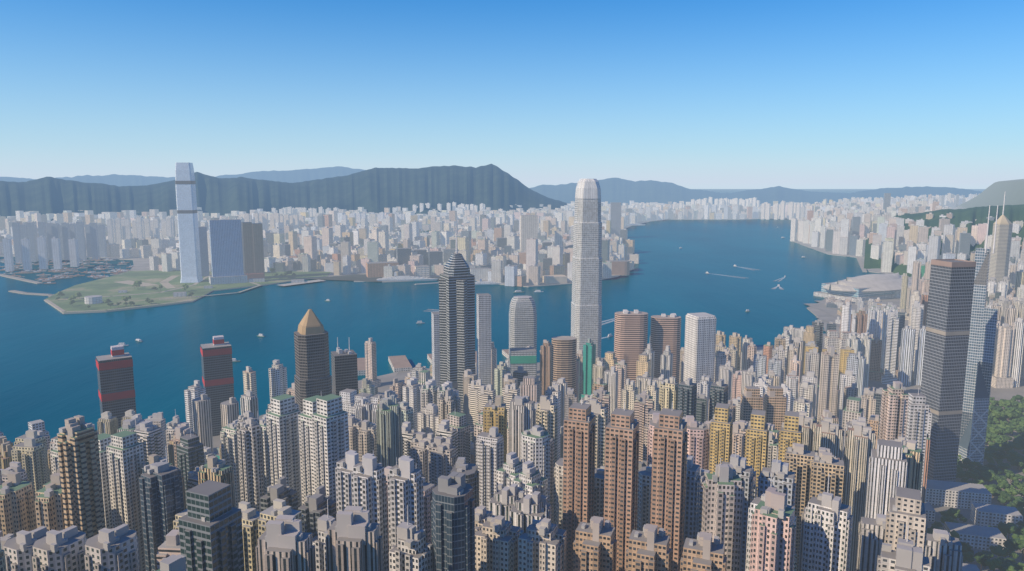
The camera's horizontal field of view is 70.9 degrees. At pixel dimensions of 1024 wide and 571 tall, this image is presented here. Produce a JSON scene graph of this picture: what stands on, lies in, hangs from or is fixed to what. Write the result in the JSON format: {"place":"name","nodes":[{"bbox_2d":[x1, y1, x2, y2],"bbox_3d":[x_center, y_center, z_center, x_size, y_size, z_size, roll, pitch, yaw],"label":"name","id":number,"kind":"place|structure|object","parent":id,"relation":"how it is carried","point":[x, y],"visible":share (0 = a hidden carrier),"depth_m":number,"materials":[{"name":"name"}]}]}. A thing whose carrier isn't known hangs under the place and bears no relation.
{"place":"outdoors","nodes":[
{"label":"outdoors","id":0,"kind":"place"},
{"bbox_2d":[0,166,364,186],"bbox_3d":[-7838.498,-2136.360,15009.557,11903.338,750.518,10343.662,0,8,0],"label":"mountains","id":1,"kind":"structure","parent":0,"point":[295,176],"depth_m":14585.31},
{"bbox_2d":[44,270,330,312],"bbox_3d":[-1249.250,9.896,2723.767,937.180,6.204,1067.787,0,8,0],"label":"peninsula","id":2,"kind":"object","parent":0,"point":[108,286],"depth_m":2692.81,"materials":[{"name":"green plant"}]},
{"bbox_2d":[121,296,130,301],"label":"building","id":3,"kind":"structure","parent":2,"relation":"on","point":[125,299],"depth_m":2302.26,"materials":[{"name":"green concrete"}]},
{"bbox_2d":[0,164,567,220],"bbox_3d":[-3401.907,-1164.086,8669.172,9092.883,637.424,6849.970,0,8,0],"label":"mountain ridge","id":4,"kind":"structure","parent":0,"point":[378,190],"depth_m":7663.47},
{"bbox_2d":[0,217,785,313],"bbox_3d":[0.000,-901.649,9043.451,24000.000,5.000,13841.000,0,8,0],"label":"waterfront land","id":5,"kind":"structure","parent":0,"point":[140,264],"depth_m":3075.29,"materials":[{"name":"grey concrete"}]},
{"bbox_2d":[45,276,325,311],"bbox_3d":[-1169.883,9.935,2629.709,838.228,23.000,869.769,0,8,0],"label":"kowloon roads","id":6,"kind":"structure","parent":5,"relation":"on","point":[93,299],"depth_m":2617.62,"materials":[{"name":"grey asphalt"}]},
{"bbox_2d":[0,212,638,286],"bbox_3d":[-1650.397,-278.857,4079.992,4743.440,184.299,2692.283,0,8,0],"label":"city buildings","id":7,"kind":"structure","parent":5,"relation":"on","point":[325,242],"depth_m":3512.77,"materials":[{"name":"white concrete"}]},
{"bbox_2d":[7,201,833,231],"bbox_3d":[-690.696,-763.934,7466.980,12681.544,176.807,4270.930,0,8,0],"label":"distant city buildings","id":8,"kind":"structure","parent":5,"relation":"on","point":[462,216],"depth_m":6598.03,"materials":[{"name":"grey concrete"}]},
{"bbox_2d":[0,257,866,375],"bbox_3d":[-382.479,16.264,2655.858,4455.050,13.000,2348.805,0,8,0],"label":"pier","id":9,"kind":"structure","parent":5,"relation":"on","point":[400,363],"depth_m":1607.90,"materials":[{"name":"grey concrete"}]},
{"bbox_2d":[0,189,984,444],"bbox_3d":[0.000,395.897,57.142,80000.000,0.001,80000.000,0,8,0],"label":"harbour water","id":10,"kind":"structure","parent":0,"point":[48,367],"depth_m":2172.31,"materials":[{"name":"blue liquid"}]},
{"bbox_2d":[0,223,805,361],"bbox_3d":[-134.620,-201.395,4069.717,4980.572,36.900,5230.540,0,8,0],"label":"boats and ships","id":11,"kind":"object","parent":10,"relation":"on","point":[120,270],"visible":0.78,"depth_m":3072.95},
{"bbox_2d":[0,0,1023,188],"label":"sky","id":12,"kind":"structure","parent":0,"point":[690,94],"materials":[{"name":"blue"}]},
{"bbox_2d":[212,179,1023,570],"bbox_3d":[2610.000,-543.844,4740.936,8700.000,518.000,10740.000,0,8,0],"label":"ground","id":13,"kind":"structure","parent":0,"point":[994,193],"depth_m":1454.79,"materials":[{"name":"grey concrete"}]},
{"bbox_2d":[2,163,1012,481],"bbox_3d":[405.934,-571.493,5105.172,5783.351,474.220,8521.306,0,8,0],"label":"skyscrapers","id":14,"kind":"structure","parent":13,"relation":"on","point":[958,353],"depth_m":1228.50,"materials":[{"name":"grey glass"}]},
{"bbox_2d":[0,247,1023,570],"bbox_3d":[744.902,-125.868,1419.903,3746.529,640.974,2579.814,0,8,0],"label":"city buildings","id":15,"kind":"structure","parent":13,"relation":"on","point":[744,459],"depth_m":519.90,"materials":[{"name":"beige concrete"}]},
{"bbox_2d":[797,193,1023,273],"bbox_3d":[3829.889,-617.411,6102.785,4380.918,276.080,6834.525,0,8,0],"label":"city buildings","id":16,"kind":"structure","parent":13,"relation":"on","point":[848,228],"depth_m":3891.00,"materials":[{"name":"white concrete"}]},
{"bbox_2d":[927,525,941,533],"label":"tree","id":17,"kind":"object","parent":13,"relation":"on","point":[930,529],"visible":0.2,"depth_m":744.11,"materials":[{"name":"green plant"}]},
{"bbox_2d":[931,521,942,526],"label":"tree","id":18,"kind":"object","parent":13,"relation":"on","point":[936,523],"visible":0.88,"depth_m":800.37,"materials":[{"name":"green plant"}]},
{"bbox_2d":[939,511,954,518],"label":"tree","id":19,"kind":"object","parent":13,"relation":"on","point":[943,513],"visible":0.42,"depth_m":827.39,"materials":[{"name":"green plant"}]},
{"bbox_2d":[940,516,958,523],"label":"tree","id":20,"kind":"object","parent":13,"relation":"on","point":[944,519],"visible":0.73,"depth_m":797.55,"materials":[{"name":"green plant"}]},
{"bbox_2d":[947,508,959,518],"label":"tree","id":21,"kind":"object","parent":13,"relation":"on","point":[953,512],"visible":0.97,"depth_m":806.16,"materials":[{"name":"green plant"}]},
{"bbox_2d":[949,530,959,539],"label":"tree","id":22,"kind":"object","parent":13,"relation":"on","point":[954,533],"visible":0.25,"depth_m":732.50,"materials":[{"name":"green plant"}]},
{"bbox_2d":[957,470,966,481],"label":"tree","id":23,"kind":"object","parent":13,"relation":"on","point":[961,473],"visible":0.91,"depth_m":953.92,"materials":[{"name":"green plant"}]},
{"bbox_2d":[959,516,967,521],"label":"tree","id":24,"kind":"object","parent":13,"relation":"on","point":[963,518],"visible":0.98,"depth_m":811.27,"materials":[{"name":"green plant"}]},
{"bbox_2d":[961,477,968,481],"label":"tree","id":25,"kind":"object","parent":13,"relation":"on","point":[963,479],"visible":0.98,"depth_m":941.88,"materials":[{"name":"green plant"}]},
{"bbox_2d":[962,458,970,470],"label":"tree","id":26,"kind":"object","parent":13,"relation":"on","point":[966,461],"visible":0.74,"depth_m":989.13,"materials":[{"name":"green plant"}]},
{"bbox_2d":[962,542,973,554],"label":"tree","id":27,"kind":"object","parent":13,"relation":"on","point":[966,547],"visible":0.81,"depth_m":711.32,"materials":[{"name":"green plant"}]},
{"bbox_2d":[963,551,973,562],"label":"tree","id":28,"kind":"object","parent":13,"relation":"on","point":[968,556],"visible":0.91,"depth_m":698.54,"materials":[{"name":"green plant"}]},
{"bbox_2d":[925,479,1022,570],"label":"low-rise buildings","id":29,"kind":"structure","parent":13,"relation":"on","point":[985,513],"depth_m":819.77,"materials":[{"name":"white concrete"}]},
{"bbox_2d":[972,479,983,483],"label":"tree","id":30,"kind":"object","parent":13,"relation":"on","point":[977,481],"visible":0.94,"depth_m":925.61,"materials":[{"name":"green plant"}]},
{"bbox_2d":[974,554,988,567],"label":"tree","id":31,"kind":"object","parent":13,"relation":"on","point":[982,559],"visible":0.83,"depth_m":680.75,"materials":[{"name":"green plant"}]},
{"bbox_2d":[978,466,993,472],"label":"tree","id":32,"kind":"object","parent":13,"relation":"on","point":[985,468],"visible":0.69,"depth_m":961.31,"materials":[{"name":"green plant"}]},
{"bbox_2d":[979,551,993,568],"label":"tree","id":33,"kind":"object","parent":13,"relation":"on","point":[990,554],"visible":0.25,"depth_m":697.25,"materials":[{"name":"green plant"}]},
{"bbox_2d":[981,470,995,483],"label":"tree","id":34,"kind":"object","parent":13,"relation":"on","point":[988,475],"visible":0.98,"depth_m":939.07,"materials":[{"name":"green plant"}]},
{"bbox_2d":[984,451,994,456],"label":"tree","id":35,"kind":"object","parent":13,"relation":"on","point":[990,453],"visible":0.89,"depth_m":1020.13,"materials":[{"name":"green plant"}]},
{"bbox_2d":[984,485,996,494],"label":"tree","id":36,"kind":"object","parent":13,"relation":"on","point":[992,490],"visible":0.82,"depth_m":887.14,"materials":[{"name":"green plant"}]},
{"bbox_2d":[986,455,994,463],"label":"tree","id":37,"kind":"object","parent":13,"relation":"on","point":[989,458],"visible":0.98,"depth_m":1006.34,"materials":[{"name":"green plant"}]},
{"bbox_2d":[985,445,999,450],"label":"tree","id":38,"kind":"object","parent":13,"relation":"on","point":[990,447],"visible":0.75,"depth_m":1042.78,"materials":[{"name":"green plant"}]},
{"bbox_2d":[985,558,1001,570],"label":"tree","id":39,"kind":"object","parent":13,"relation":"on","point":[993,564],"visible":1,"depth_m":667.66,"materials":[{"name":"green plant"}]},
{"bbox_2d":[988,442,999,445],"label":"tree","id":40,"kind":"object","parent":13,"relation":"on","point":[991,443],"visible":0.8,"depth_m":1057.74,"materials":[{"name":"green plant"}]},
{"bbox_2d":[986,433,1002,443],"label":"tree","id":41,"kind":"object","parent":13,"relation":"on","point":[994,438],"visible":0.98,"depth_m":1075.32,"materials":[{"name":"green plant"}]},
{"bbox_2d":[989,484,1000,496],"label":"tree","id":42,"kind":"object","parent":13,"relation":"on","point":[997,488],"visible":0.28,"depth_m":904.64,"materials":[{"name":"green plant"}]},
{"bbox_2d":[989,427,1002,434],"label":"tree","id":43,"kind":"object","parent":13,"relation":"on","point":[994,430],"visible":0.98,"depth_m":1107.08,"materials":[{"name":"green plant"}]},
{"bbox_2d":[990,406,1002,411],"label":"tree","id":44,"kind":"object","parent":13,"relation":"on","point":[998,408],"visible":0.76,"depth_m":1201.61,"materials":[{"name":"green plant"}]},
{"bbox_2d":[993,466,1002,474],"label":"tree","id":45,"kind":"object","parent":13,"relation":"on","point":[998,470],"visible":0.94,"depth_m":968.42,"materials":[{"name":"green plant"}]},
{"bbox_2d":[992,410,1005,421],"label":"tree","id":46,"kind":"object","parent":13,"relation":"on","point":[997,414],"visible":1,"depth_m":1177.37,"materials":[{"name":"green plant"}]},
{"bbox_2d":[989,545,1009,556],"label":"tree","id":47,"kind":"object","parent":13,"relation":"on","point":[998,550],"visible":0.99,"depth_m":721.15,"materials":[{"name":"green plant"}]},
{"bbox_2d":[993,474,1007,483],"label":"tree","id":48,"kind":"object","parent":13,"relation":"on","point":[996,477],"visible":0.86,"depth_m":928.96,"materials":[{"name":"green plant"}]},
{"bbox_2d":[997,465,1005,469],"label":"tree","id":49,"kind":"object","parent":13,"relation":"on","point":[1001,467],"visible":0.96,"depth_m":980.22,"materials":[{"name":"green plant"}]},
{"bbox_2d":[997,557,1007,570],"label":"tree","id":50,"kind":"object","parent":13,"relation":"on","point":[1002,559],"visible":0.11,"depth_m":680.53,"materials":[{"name":"green plant"}]},
{"bbox_2d":[996,423,1009,427],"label":"tree","id":51,"kind":"object","parent":13,"relation":"on","point":[1002,425],"visible":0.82,"depth_m":1136.58,"materials":[{"name":"green plant"}]},
{"bbox_2d":[997,478,1009,488],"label":"tree","id":52,"kind":"object","parent":13,"relation":"on","point":[1003,484],"visible":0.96,"depth_m":917.39,"materials":[{"name":"green plant"}]},
{"bbox_2d":[999,403,1009,409],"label":"tree","id":53,"kind":"object","parent":13,"relation":"on","point":[1004,405],"visible":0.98,"depth_m":1242.50,"materials":[{"name":"green plant"}]},
{"bbox_2d":[997,492,1013,505],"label":"tree","id":54,"kind":"object","parent":13,"relation":"on","point":[1004,498],"visible":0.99,"depth_m":878.34,"materials":[{"name":"green plant"}]},
{"bbox_2d":[997,522,1015,536],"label":"tree","id":55,"kind":"object","parent":13,"relation":"on","point":[1004,528],"visible":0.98,"depth_m":764.82,"materials":[{"name":"green plant"}]},
{"bbox_2d":[998,562,1016,570],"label":"tree","id":56,"kind":"object","parent":13,"relation":"on","point":[1004,566],"visible":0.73,"depth_m":669.53,"materials":[{"name":"green plant"}]},
{"bbox_2d":[1003,435,1011,440],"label":"tree","id":57,"kind":"object","parent":13,"relation":"on","point":[1007,437],"visible":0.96,"depth_m":1088.04,"materials":[{"name":"green plant"}]},
{"bbox_2d":[1002,443,1013,450],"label":"tree","id":58,"kind":"object","parent":13,"relation":"on","point":[1005,446],"visible":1,"depth_m":1042.72,"materials":[{"name":"green plant"}]},
{"bbox_2d":[1005,426,1012,433],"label":"tree","id":59,"kind":"object","parent":13,"relation":"on","point":[1009,430],"visible":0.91,"depth_m":1123.30,"materials":[{"name":"green plant"}]},
{"bbox_2d":[1005,412,1012,420],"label":"tree","id":60,"kind":"object","parent":13,"relation":"on","point":[1009,415],"visible":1,"depth_m":1176.77,"materials":[{"name":"green plant"}]},
{"bbox_2d":[1005,407,1014,412],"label":"tree","id":61,"kind":"object","parent":13,"relation":"on","point":[1010,409],"visible":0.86,"depth_m":1198.08,"materials":[{"name":"green plant"}]},
{"bbox_2d":[1003,538,1018,557],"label":"tree","id":62,"kind":"object","parent":13,"relation":"on","point":[1010,544],"visible":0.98,"depth_m":725.14,"materials":[{"name":"green plant"}]},
{"bbox_2d":[1004,488,1017,495],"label":"tree","id":63,"kind":"object","parent":13,"relation":"on","point":[1012,492],"visible":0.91,"depth_m":892.03,"materials":[{"name":"green plant"}]},
{"bbox_2d":[1007,565,1015,570],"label":"tree","id":64,"kind":"object","parent":13,"relation":"on","point":[1011,568],"visible":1,"depth_m":660.67,"materials":[{"name":"green plant"}]},
{"bbox_2d":[1006,502,1017,507],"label":"tree","id":65,"kind":"object","parent":13,"relation":"on","point":[1011,504],"visible":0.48,"depth_m":851.91,"materials":[{"name":"green plant"}]},
{"bbox_2d":[1006,472,1018,484],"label":"tree","id":66,"kind":"object","parent":13,"relation":"on","point":[1012,476],"visible":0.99,"depth_m":946.56,"materials":[{"name":"green plant"}]},
{"bbox_2d":[1004,558,1020,569],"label":"tree","id":67,"kind":"object","parent":13,"relation":"on","point":[1011,560],"visible":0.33,"depth_m":692.26,"materials":[{"name":"green plant"}]},
{"bbox_2d":[1006,523,1018,537],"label":"tree","id":68,"kind":"object","parent":13,"relation":"on","point":[1013,524],"visible":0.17,"depth_m":776.13,"materials":[{"name":"green plant"}]},
{"bbox_2d":[1008,551,1018,558],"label":"tree","id":69,"kind":"object","parent":13,"relation":"on","point":[1013,554],"visible":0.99,"depth_m":713.65,"materials":[{"name":"green plant"}]},
{"bbox_2d":[1009,419,1019,425],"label":"tree","id":70,"kind":"object","parent":13,"relation":"on","point":[1014,422],"visible":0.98,"depth_m":1165.80,"materials":[{"name":"green plant"}]},
{"bbox_2d":[1008,411,1021,419],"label":"tree","id":71,"kind":"object","parent":13,"relation":"on","point":[1016,415],"visible":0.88,"depth_m":1184.04,"materials":[{"name":"green plant"}]},
{"bbox_2d":[1012,402,1018,408],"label":"tree","id":72,"kind":"object","parent":13,"relation":"on","point":[1015,405],"visible":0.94,"depth_m":1235.80,"materials":[{"name":"green plant"}]},
{"bbox_2d":[1008,439,1023,450],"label":"tree","id":73,"kind":"object","parent":13,"relation":"on","point":[1015,443],"visible":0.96,"depth_m":1051.64,"materials":[{"name":"green plant"}]},
{"bbox_2d":[1011,481,1021,488],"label":"tree","id":74,"kind":"object","parent":13,"relation":"on","point":[1015,483],"visible":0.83,"depth_m":933.65,"materials":[{"name":"green plant"}]},
{"bbox_2d":[1011,534,1023,551],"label":"tree","id":75,"kind":"object","parent":13,"relation":"on","point":[1020,537],"visible":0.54,"depth_m":749.13,"materials":[{"name":"green plant"}]},
{"bbox_2d":[1012,395,1023,401],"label":"tree","id":76,"kind":"object","parent":13,"relation":"on","point":[1018,397],"visible":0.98,"depth_m":1280.81,"materials":[{"name":"green plant"}]},
{"bbox_2d":[1013,538,1023,560],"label":"tree","id":77,"kind":"object","parent":13,"relation":"on","point":[1020,544],"visible":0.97,"depth_m":725.58,"materials":[{"name":"green plant"}]},
{"bbox_2d":[1013,496,1023,506],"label":"tree","id":78,"kind":"object","parent":13,"relation":"on","point":[1018,501],"visible":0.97,"depth_m":848.43,"materials":[{"name":"green plant"}]},
{"bbox_2d":[1013,436,1023,440],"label":"tree","id":79,"kind":"object","parent":13,"relation":"on","point":[1020,438],"visible":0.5,"depth_m":1068.54,"materials":[{"name":"green plant"}]},
{"bbox_2d":[1015,461,1023,467],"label":"tree","id":80,"kind":"object","parent":13,"relation":"on","point":[1019,464],"visible":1,"depth_m":985.74,"materials":[{"name":"green plant"}]},
{"bbox_2d":[1016,525,1023,534],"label":"tree","id":81,"kind":"object","parent":13,"relation":"on","point":[1020,530],"visible":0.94,"depth_m":772.57,"materials":[{"name":"green plant"}]},
{"bbox_2d":[1016,427,1023,434],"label":"tree","id":82,"kind":"object","parent":13,"relation":"on","point":[1019,430],"visible":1,"depth_m":1113.15,"materials":[{"name":"green plant"}]},
{"bbox_2d":[1016,474,1023,480],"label":"tree","id":83,"kind":"object","parent":13,"relation":"on","point":[1020,477],"visible":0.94,"depth_m":949.39,"materials":[{"name":"green plant"}]},
{"bbox_2d":[1017,484,1023,496],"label":"tree","id":84,"kind":"object","parent":13,"relation":"on","point":[1021,487],"visible":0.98,"depth_m":907.28,"materials":[{"name":"green plant"}]},
{"bbox_2d":[1017,520,1023,525],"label":"tree","id":85,"kind":"object","parent":13,"relation":"on","point":[1019,523],"visible":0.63,"depth_m":785.57,"materials":[{"name":"green plant"}]},
{"bbox_2d":[1018,562,1023,569],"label":"tree","id":86,"kind":"object","parent":13,"relation":"on","point":[1020,565],"visible":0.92,"depth_m":684.71,"materials":[{"name":"green plant"}]},
{"bbox_2d":[1018,402,1023,409],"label":"tree","id":87,"kind":"object","parent":13,"relation":"on","point":[1020,405],"visible":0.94,"depth_m":1233.58,"materials":[{"name":"green plant"}]},
{"bbox_2d":[530,178,981,205],"bbox_3d":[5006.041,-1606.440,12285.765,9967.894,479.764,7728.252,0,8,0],"label":"hills","id":88,"kind":"structure","parent":0,"point":[621,190],"depth_m":11534.95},
{"bbox_2d":[864,204,1023,276],"bbox_3d":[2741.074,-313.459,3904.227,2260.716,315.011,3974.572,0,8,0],"label":"island hills","id":89,"kind":"structure","parent":0,"point":[1013,213],"depth_m":3652.50,"materials":[{"name":"green plant"}]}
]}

